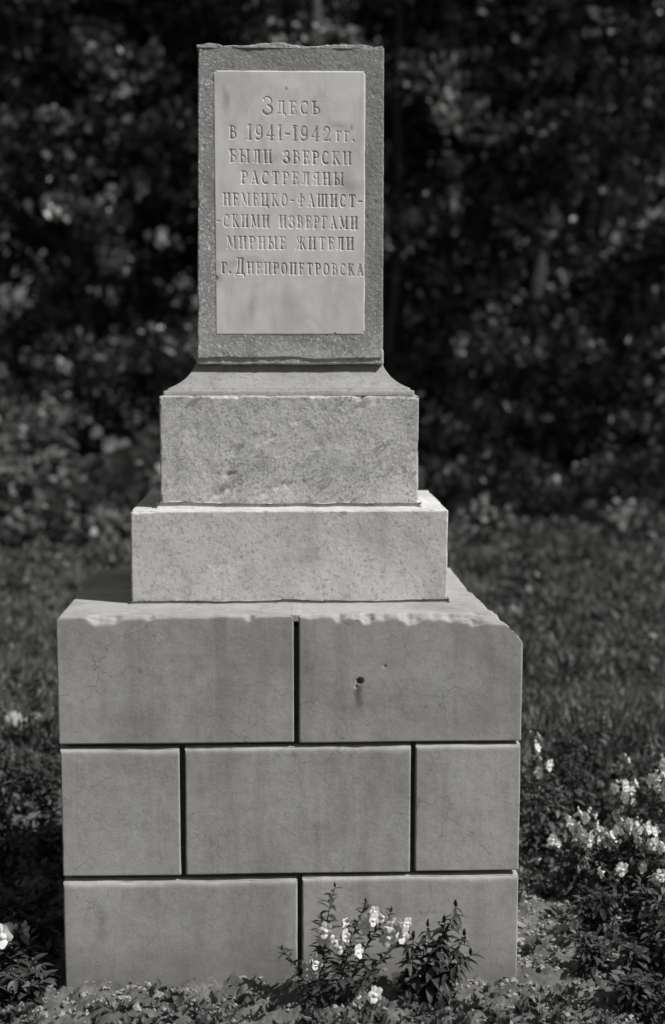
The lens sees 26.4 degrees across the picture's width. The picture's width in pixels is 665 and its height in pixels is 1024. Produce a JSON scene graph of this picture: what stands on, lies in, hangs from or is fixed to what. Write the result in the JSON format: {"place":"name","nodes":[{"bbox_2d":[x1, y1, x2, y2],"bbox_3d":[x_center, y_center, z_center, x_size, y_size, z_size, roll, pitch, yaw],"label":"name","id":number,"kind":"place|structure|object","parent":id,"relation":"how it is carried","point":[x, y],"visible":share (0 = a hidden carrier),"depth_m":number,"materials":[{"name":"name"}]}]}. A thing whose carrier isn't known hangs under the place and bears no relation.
{"place":"outdoors","nodes":[
{"label":"outdoors","id":0,"kind":"place"},
{"bbox_2d":[0,497,664,779],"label":"grass","id":1,"kind":"structure","parent":0,"point":[636,719],"depth_m":7.85,"materials":[{"name":"grey plant"}]},
{"bbox_2d":[0,351,664,1023],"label":"ground","id":2,"kind":"structure","parent":0,"point":[544,979],"depth_m":3.58,"materials":[{"name":"soil"}]},
{"bbox_2d":[0,686,13,787],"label":"leafy plant","id":3,"kind":"object","parent":2,"relation":"on","point":[3,711],"visible":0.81,"depth_m":5.15,"materials":[{"name":"grey plant"}]},
{"bbox_2d":[0,444,26,502],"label":"tangled shrub","id":4,"kind":"object","parent":2,"relation":"on","point":[15,453],"visible":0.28,"depth_m":12.73,"materials":[{"name":"grey plant"}]},
{"bbox_2d":[0,914,29,971],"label":"flowering plant","id":5,"kind":"object","parent":2,"relation":"on","point":[9,931],"visible":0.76,"depth_m":3.67,"materials":[{"name":"grey plant"}]},
{"bbox_2d":[0,969,30,1008],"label":"leafy plant","id":6,"kind":"object","parent":2,"relation":"on","point":[4,999],"visible":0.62,"depth_m":3.50,"materials":[{"name":"grey plant"}]},
{"bbox_2d":[0,831,31,879],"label":"leafy plant","id":7,"kind":"object","parent":2,"relation":"on","point":[10,855],"visible":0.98,"depth_m":4.30,"materials":[{"name":"black plant"}]},
{"bbox_2d":[0,741,33,834],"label":"leafy plant","id":8,"kind":"object","parent":2,"relation":"on","point":[4,804],"visible":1,"depth_m":4.75,"materials":[{"name":"grey plant"}]},
{"bbox_2d":[0,879,36,923],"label":"leafy plant","id":9,"kind":"object","parent":2,"relation":"on","point":[7,906],"visible":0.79,"depth_m":3.93,"materials":[{"name":"black plant"}]},
{"bbox_2d":[6,711,42,725],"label":"flower","id":10,"kind":"object","parent":2,"relation":"on","point":[15,719],"visible":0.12,"depth_m":5.92,"materials":[{"name":"white plant"}]},
{"bbox_2d":[0,1,49,265],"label":"leafy tree","id":11,"kind":"object","parent":2,"relation":"on","point":[9,224],"visible":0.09,"depth_m":18.60,"materials":[{"name":"black plant"}]},
{"bbox_2d":[0,953,57,1005],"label":"leafy plant","id":12,"kind":"object","parent":2,"relation":"on","point":[33,986],"visible":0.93,"depth_m":3.51,"materials":[{"name":"grey plant"}]},
{"bbox_2d":[3,933,57,977],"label":"leafy plant","id":13,"kind":"object","parent":2,"relation":"on","point":[26,951],"visible":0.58,"depth_m":3.66,"materials":[{"name":"black plant"}]},
{"bbox_2d":[0,440,68,532],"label":"round leaved shrub","id":14,"kind":"object","parent":2,"relation":"on","point":[10,482],"visible":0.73,"depth_m":11.89,"materials":[{"name":"grey plant"}]},
{"bbox_2d":[12,664,57,745],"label":"leafy plant","id":15,"kind":"object","parent":2,"relation":"on","point":[46,722],"visible":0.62,"depth_m":5.66,"materials":[{"name":"grey plant"}]},
{"bbox_2d":[10,908,59,949],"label":"leafy plant","id":16,"kind":"object","parent":2,"relation":"on","point":[38,926],"visible":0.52,"depth_m":3.85,"materials":[{"name":"black plant"}]},
{"bbox_2d":[0,0,71,260],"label":"leafy tree","id":17,"kind":"object","parent":2,"relation":"on","point":[23,84],"visible":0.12,"depth_m":15.43,"materials":[{"name":"black plant"}]},
{"bbox_2d":[13,695,61,795],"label":"leafy plant","id":18,"kind":"object","parent":2,"relation":"on","point":[54,751],"visible":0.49,"depth_m":5.14,"materials":[{"name":"grey plant"}]},
{"bbox_2d":[23,751,61,841],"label":"leafy plant","id":19,"kind":"object","parent":2,"relation":"on","point":[48,806],"visible":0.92,"depth_m":4.70,"materials":[{"name":"black plant"}]},
{"bbox_2d":[25,819,62,861],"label":"leafy plant","id":20,"kind":"object","parent":2,"relation":"on","point":[51,843],"visible":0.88,"depth_m":4.46,"materials":[{"name":"black plant"}]},
{"bbox_2d":[0,495,92,549],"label":"shrub","id":21,"kind":"object","parent":2,"relation":"on","point":[37,526],"visible":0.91,"depth_m":11.15,"materials":[{"name":"grey plant"}]},
{"bbox_2d":[0,317,99,499],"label":"understory bush","id":22,"kind":"object","parent":2,"relation":"on","point":[19,433],"visible":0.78,"depth_m":14.44,"materials":[{"name":"grey plant"}]},
{"bbox_2d":[60,477,130,543],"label":"shrub","id":23,"kind":"object","parent":2,"relation":"on","point":[112,522],"visible":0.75,"depth_m":11.40,"materials":[{"name":"grey plant"}]},
{"bbox_2d":[32,425,159,531],"bbox_3d":[-1.992,-0.207,12.075,1.153,1.056,1.177,0,7,-2],"label":"broad leaved shrub","id":24,"kind":"object","parent":2,"relation":"on","point":[113,464],"visible":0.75,"depth_m":11.98,"materials":[{"name":"grey plant"}]},
{"bbox_2d":[0,253,197,476],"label":"understory bush","id":25,"kind":"object","parent":2,"relation":"on","point":[62,314],"visible":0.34,"depth_m":15.93,"materials":[{"name":"grey plant"}]},
{"bbox_2d":[0,7,205,458],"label":"leafy tree","id":26,"kind":"object","parent":2,"relation":"on","point":[10,339],"visible":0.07,"depth_m":19.35,"materials":[{"name":"black plant"}]},
{"bbox_2d":[100,297,197,501],"bbox_3d":[-1.526,-0.957,14.700,1.983,2.530,1.903,0,7,4],"label":"understory bush","id":27,"kind":"object","parent":2,"relation":"on","point":[183,347],"visible":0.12,"depth_m":14.60,"materials":[{"name":"black plant"}]},
{"bbox_2d":[143,453,160,490],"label":"dark shrub","id":28,"kind":"object","parent":2,"relation":"on","point":[156,486],"visible":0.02,"depth_m":13.20,"materials":[{"name":"black plant"}]},
{"bbox_2d":[0,0,321,487],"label":"leafy tree","id":29,"kind":"object","parent":2,"relation":"on","point":[107,157],"visible":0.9,"depth_m":14.98,"materials":[{"name":"grey plant"}]},
{"bbox_2d":[64,1,388,320],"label":"leafy tree","id":30,"kind":"object","parent":2,"relation":"on","point":[168,266],"visible":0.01,"depth_m":20.48,"materials":[{"name":"black plant"}]},
{"bbox_2d":[56,43,522,987],"bbox_3d":[-0.115,0.012,3.850,1.154,2.474,0.753,0,7,-2],"label":"monument","id":31,"kind":"object","parent":2,"relation":"on","point":[288,649],"visible":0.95,"depth_m":3.59,"materials":[{"name":"grey stone"}]},
{"bbox_2d":[112,0,493,315],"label":"leafy tree","id":32,"kind":"object","parent":2,"relation":"on","point":[281,33],"visible":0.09,"depth_m":15.57,"materials":[{"name":"black plant"}]},
{"bbox_2d":[309,0,322,45],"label":"tall tree","id":33,"kind":"object","parent":2,"relation":"on","point":[315,12],"visible":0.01,"depth_m":13.82,"materials":[{"name":"grey plant"}]},
{"bbox_2d":[0,734,664,1023],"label":"weeds","id":34,"kind":"object","parent":2,"relation":"on","point":[205,1017],"visible":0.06,"depth_m":3.58,"materials":[{"name":"grey plant"}]},
{"bbox_2d":[0,3,664,444],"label":"woodland","id":35,"kind":"object","parent":2,"relation":"on","point":[10,279],"visible":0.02,"depth_m":23.12,"materials":[{"name":"grey plant"}]},
{"bbox_2d":[0,819,664,1023],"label":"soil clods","id":36,"kind":"object","parent":2,"relation":"on","point":[561,927],"visible":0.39,"depth_m":3.56,"materials":[{"name":"grey soil"}]},
{"bbox_2d":[1,785,664,1023],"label":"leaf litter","id":37,"kind":"object","parent":2,"relation":"on","point":[511,1021],"visible":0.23,"depth_m":3.61,"materials":[{"name":"grey plant"}]},
{"bbox_2d":[276,881,411,1008],"bbox_3d":[0.029,1.059,3.474,0.340,0.319,0.125,-1,7,-6],"label":"flowering plant","id":38,"kind":"object","parent":2,"relation":"on","point":[394,929],"visible":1,"depth_m":3.46,"materials":[{"name":"grey plant"}]},
{"bbox_2d":[192,0,526,350],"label":"leafy tree","id":39,"kind":"object","parent":2,"relation":"on","point":[391,55],"visible":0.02,"depth_m":19.31,"materials":[{"name":"black plant"}]},
{"bbox_2d":[321,0,500,378],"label":"slender tree","id":40,"kind":"object","parent":2,"relation":"on","point":[391,320],"visible":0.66,"depth_m":14.89,"materials":[{"name":"grey plant"}]},
{"bbox_2d":[383,345,439,464],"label":"understory bush","id":41,"kind":"object","parent":2,"relation":"on","point":[411,360],"visible":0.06,"depth_m":14.80,"materials":[{"name":"black plant"}]},
{"bbox_2d":[389,0,466,461],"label":"slender tree","id":42,"kind":"object","parent":2,"relation":"on","point":[449,259],"visible":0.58,"depth_m":15.29,"materials":[{"name":"grey plant"}]},
{"bbox_2d":[418,465,453,500],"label":"dark shrub","id":43,"kind":"object","parent":2,"relation":"on","point":[423,479],"visible":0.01,"depth_m":13.18,"materials":[{"name":"black plant"}]},
{"bbox_2d":[392,900,485,1006],"bbox_3d":[0.256,1.092,3.474,0.229,0.293,0.136,2,7,17],"label":"leafy bush","id":44,"kind":"object","parent":2,"relation":"on","point":[434,980],"visible":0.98,"depth_m":3.47,"materials":[{"name":"grey plant"}]},
{"bbox_2d":[383,227,498,485],"bbox_3d":[0.604,-1.669,17.064,2.974,3.794,2.854,-6,9,-40],"label":"understory bush","id":45,"kind":"object","parent":2,"relation":"on","point":[406,297],"visible":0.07,"depth_m":16.53,"materials":[{"name":"black plant"}]},
{"bbox_2d":[418,450,532,519],"bbox_3d":[1.291,-0.170,12.900,1.122,0.798,0.840,0,7,-2],"label":"flowering shrub","id":46,"kind":"object","parent":2,"relation":"on","point":[463,490],"visible":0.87,"depth_m":12.80,"materials":[{"name":"grey plant"}]},
{"bbox_2d":[287,0,664,457],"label":"leafy tree","id":47,"kind":"object","parent":2,"relation":"on","point":[520,123],"visible":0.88,"depth_m":14.53,"materials":[{"name":"grey plant"}]},
{"bbox_2d":[448,493,528,544],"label":"shrub","id":48,"kind":"object","parent":2,"relation":"on","point":[482,516],"visible":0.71,"depth_m":11.59,"materials":[{"name":"grey plant"}]},
{"bbox_2d":[418,281,586,502],"bbox_3d":[1.554,-0.972,14.351,2.107,2.688,2.022,-1,7,-11],"label":"understory bush","id":49,"kind":"object","parent":2,"relation":"on","point":[461,436],"visible":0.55,"depth_m":13.96,"materials":[{"name":"grey plant"}]},
{"bbox_2d":[398,232,630,457],"bbox_3d":[1.921,-1.996,18.175,3.884,3.318,3.610,-1,7,-8],"label":"understory bush","id":50,"kind":"object","parent":2,"relation":"on","point":[553,277],"visible":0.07,"depth_m":17.46,"materials":[{"name":"black plant"}]},
{"bbox_2d":[520,724,533,764],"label":"leafy plant","id":51,"kind":"object","parent":2,"relation":"on","point":[522,735],"visible":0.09,"depth_m":5.28,"materials":[{"name":"grey plant"}]},
{"bbox_2d":[519,745,536,821],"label":"leafy plant","id":52,"kind":"object","parent":2,"relation":"on","point":[523,770],"visible":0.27,"depth_m":4.91,"materials":[{"name":"grey plant"}]},
{"bbox_2d":[519,731,554,859],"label":"flowering plant","id":53,"kind":"object","parent":2,"relation":"on","point":[538,773],"visible":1,"depth_m":4.48,"materials":[{"name":"grey plant"}]},
{"bbox_2d":[493,449,584,519],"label":"flowering shrub","id":54,"kind":"object","parent":2,"relation":"on","point":[536,494],"visible":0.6,"depth_m":13.00,"materials":[{"name":"grey plant"}]},
{"bbox_2d":[529,774,571,853],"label":"leafy plant","id":55,"kind":"object","parent":2,"relation":"on","point":[556,801],"visible":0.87,"depth_m":4.53,"materials":[{"name":"grey plant"}]},
{"bbox_2d":[457,235,664,484],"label":"understory bush","id":56,"kind":"object","parent":2,"relation":"on","point":[627,296],"visible":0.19,"depth_m":16.14,"materials":[{"name":"black plant"}]},
{"bbox_2d":[544,712,598,802],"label":"leafy plant","id":57,"kind":"object","parent":2,"relation":"on","point":[577,742],"visible":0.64,"depth_m":5.08,"materials":[{"name":"grey plant"}]},
{"bbox_2d":[546,806,602,898],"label":"flowering plant","id":58,"kind":"object","parent":2,"relation":"on","point":[570,877],"visible":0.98,"depth_m":4.18,"materials":[{"name":"grey plant"}]},
{"bbox_2d":[558,749,602,838],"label":"leafy plant","id":59,"kind":"object","parent":2,"relation":"on","point":[576,802],"visible":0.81,"depth_m":4.70,"materials":[{"name":"grey plant"}]},
{"bbox_2d":[503,284,664,499],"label":"understory bush","id":60,"kind":"object","parent":2,"relation":"on","point":[605,425],"visible":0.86,"depth_m":13.91,"materials":[{"name":"grey plant"}]},
{"bbox_2d":[517,1,664,462],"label":"leafy tree","id":61,"kind":"object","parent":2,"relation":"on","point":[574,292],"depth_m":19.48,"materials":[{"name":"black plant"}]},
{"bbox_2d":[571,698,611,770],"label":"leafy plant","id":62,"kind":"object","parent":2,"relation":"on","point":[596,736],"visible":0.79,"depth_m":5.45,"materials":[{"name":"grey plant"}]},
{"bbox_2d":[568,922,626,985],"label":"leafy plant","id":63,"kind":"object","parent":2,"relation":"on","point":[593,957],"visible":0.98,"depth_m":3.66,"materials":[{"name":"grey plant"}]},
{"bbox_2d":[531,0,664,385],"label":"leafy tree","id":64,"kind":"object","parent":2,"relation":"on","point":[607,80],"visible":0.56,"depth_m":14.06,"materials":[{"name":"grey plant"}]},
{"bbox_2d":[571,883,625,941],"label":"leafy plant","id":65,"kind":"object","parent":2,"relation":"on","point":[596,918],"visible":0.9,"depth_m":3.88,"materials":[{"name":"grey plant"}]},
{"bbox_2d":[542,188,664,472],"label":"understory bush","id":66,"kind":"object","parent":2,"relation":"on","point":[632,265],"visible":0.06,"depth_m":18.17,"materials":[{"name":"black plant"}]},
{"bbox_2d":[545,451,663,523],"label":"flowering shrub","id":67,"kind":"object","parent":2,"relation":"on","point":[598,498],"visible":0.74,"depth_m":12.71,"materials":[{"name":"grey plant"}]},
{"bbox_2d":[581,807,636,902],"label":"flowering plant","id":68,"kind":"object","parent":2,"relation":"on","point":[608,837],"visible":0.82,"depth_m":4.16,"materials":[{"name":"grey plant"}]},
{"bbox_2d":[576,497,664,543],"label":"shrub","id":69,"kind":"object","parent":2,"relation":"on","point":[645,520],"visible":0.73,"depth_m":11.36,"materials":[{"name":"grey plant"}]},
{"bbox_2d":[604,778,642,883],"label":"flowering plant","id":70,"kind":"object","parent":2,"relation":"on","point":[627,792],"visible":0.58,"depth_m":4.26,"materials":[{"name":"grey plant"}]},
{"bbox_2d":[596,854,664,919],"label":"flowering plant","id":71,"kind":"object","parent":2,"relation":"on","point":[622,870],"visible":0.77,"depth_m":4.02,"materials":[{"name":"grey plant"}]},
{"bbox_2d":[603,915,664,977],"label":"leafy plant","id":72,"kind":"object","parent":2,"relation":"on","point":[635,955],"visible":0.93,"depth_m":3.70,"materials":[{"name":"grey plant"}]},
{"bbox_2d":[603,444,664,513],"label":"flowering shrub","id":73,"kind":"object","parent":2,"relation":"on","point":[655,475],"visible":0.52,"depth_m":12.97,"materials":[{"name":"black plant"}]},
{"bbox_2d":[605,966,664,1019],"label":"leafy plant","id":74,"kind":"object","parent":2,"relation":"on","point":[634,990],"visible":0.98,"depth_m":3.50,"materials":[{"name":"grey plant"}]},
{"bbox_2d":[606,18,664,192],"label":"leafy tree","id":75,"kind":"object","parent":2,"relation":"on","point":[627,102],"visible":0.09,"depth_m":18.40,"materials":[{"name":"black plant"}]},
{"bbox_2d":[610,743,664,824],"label":"leafy plant","id":76,"kind":"object","parent":2,"relation":"on","point":[656,758],"visible":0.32,"depth_m":4.87,"materials":[{"name":"grey plant"}]},
{"bbox_2d":[616,751,664,837],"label":"flowering plant","id":77,"kind":"object","parent":2,"relation":"on","point":[650,791],"visible":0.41,"depth_m":4.61,"materials":[{"name":"black plant"}]},
{"bbox_2d":[622,816,660,886],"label":"flowering plant","id":78,"kind":"object","parent":2,"relation":"on","point":[634,859],"visible":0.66,"depth_m":4.15,"materials":[{"name":"grey plant"}]},
{"bbox_2d":[624,266,664,457],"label":"understory bush","id":79,"kind":"object","parent":2,"relation":"on","point":[643,408],"visible":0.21,"depth_m":14.23,"materials":[{"name":"black plant"}]},
{"bbox_2d":[630,865,664,947],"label":"leafy plant","id":80,"kind":"object","parent":2,"relation":"on","point":[651,912],"visible":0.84,"depth_m":3.85,"materials":[{"name":"black plant"}]},
{"bbox_2d":[631,825,664,908],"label":"flowering plant","id":81,"kind":"object","parent":2,"relation":"on","point":[657,844],"visible":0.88,"depth_m":4.04,"materials":[{"name":"grey plant"}]},
{"bbox_2d":[639,760,664,868],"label":"flowering plant","id":82,"kind":"object","parent":2,"relation":"on","point":[655,781],"visible":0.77,"depth_m":4.20,"materials":[{"name":"grey plant"}]},
{"bbox_2d":[647,819,664,856],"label":"leafy plant","id":83,"kind":"object","parent":2,"relation":"on","point":[660,830],"visible":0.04,"depth_m":4.32,"materials":[{"name":"grey plant"}]},
{"bbox_2d":[653,972,664,1003],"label":"leafy plant","id":84,"kind":"object","parent":2,"relation":"on","point":[661,987],"visible":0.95,"depth_m":3.49,"materials":[{"name":"grey plant"}]},
{"bbox_2d":[0,4,664,350],"label":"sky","id":85,"kind":"structure","parent":0,"point":[19,294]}
]}

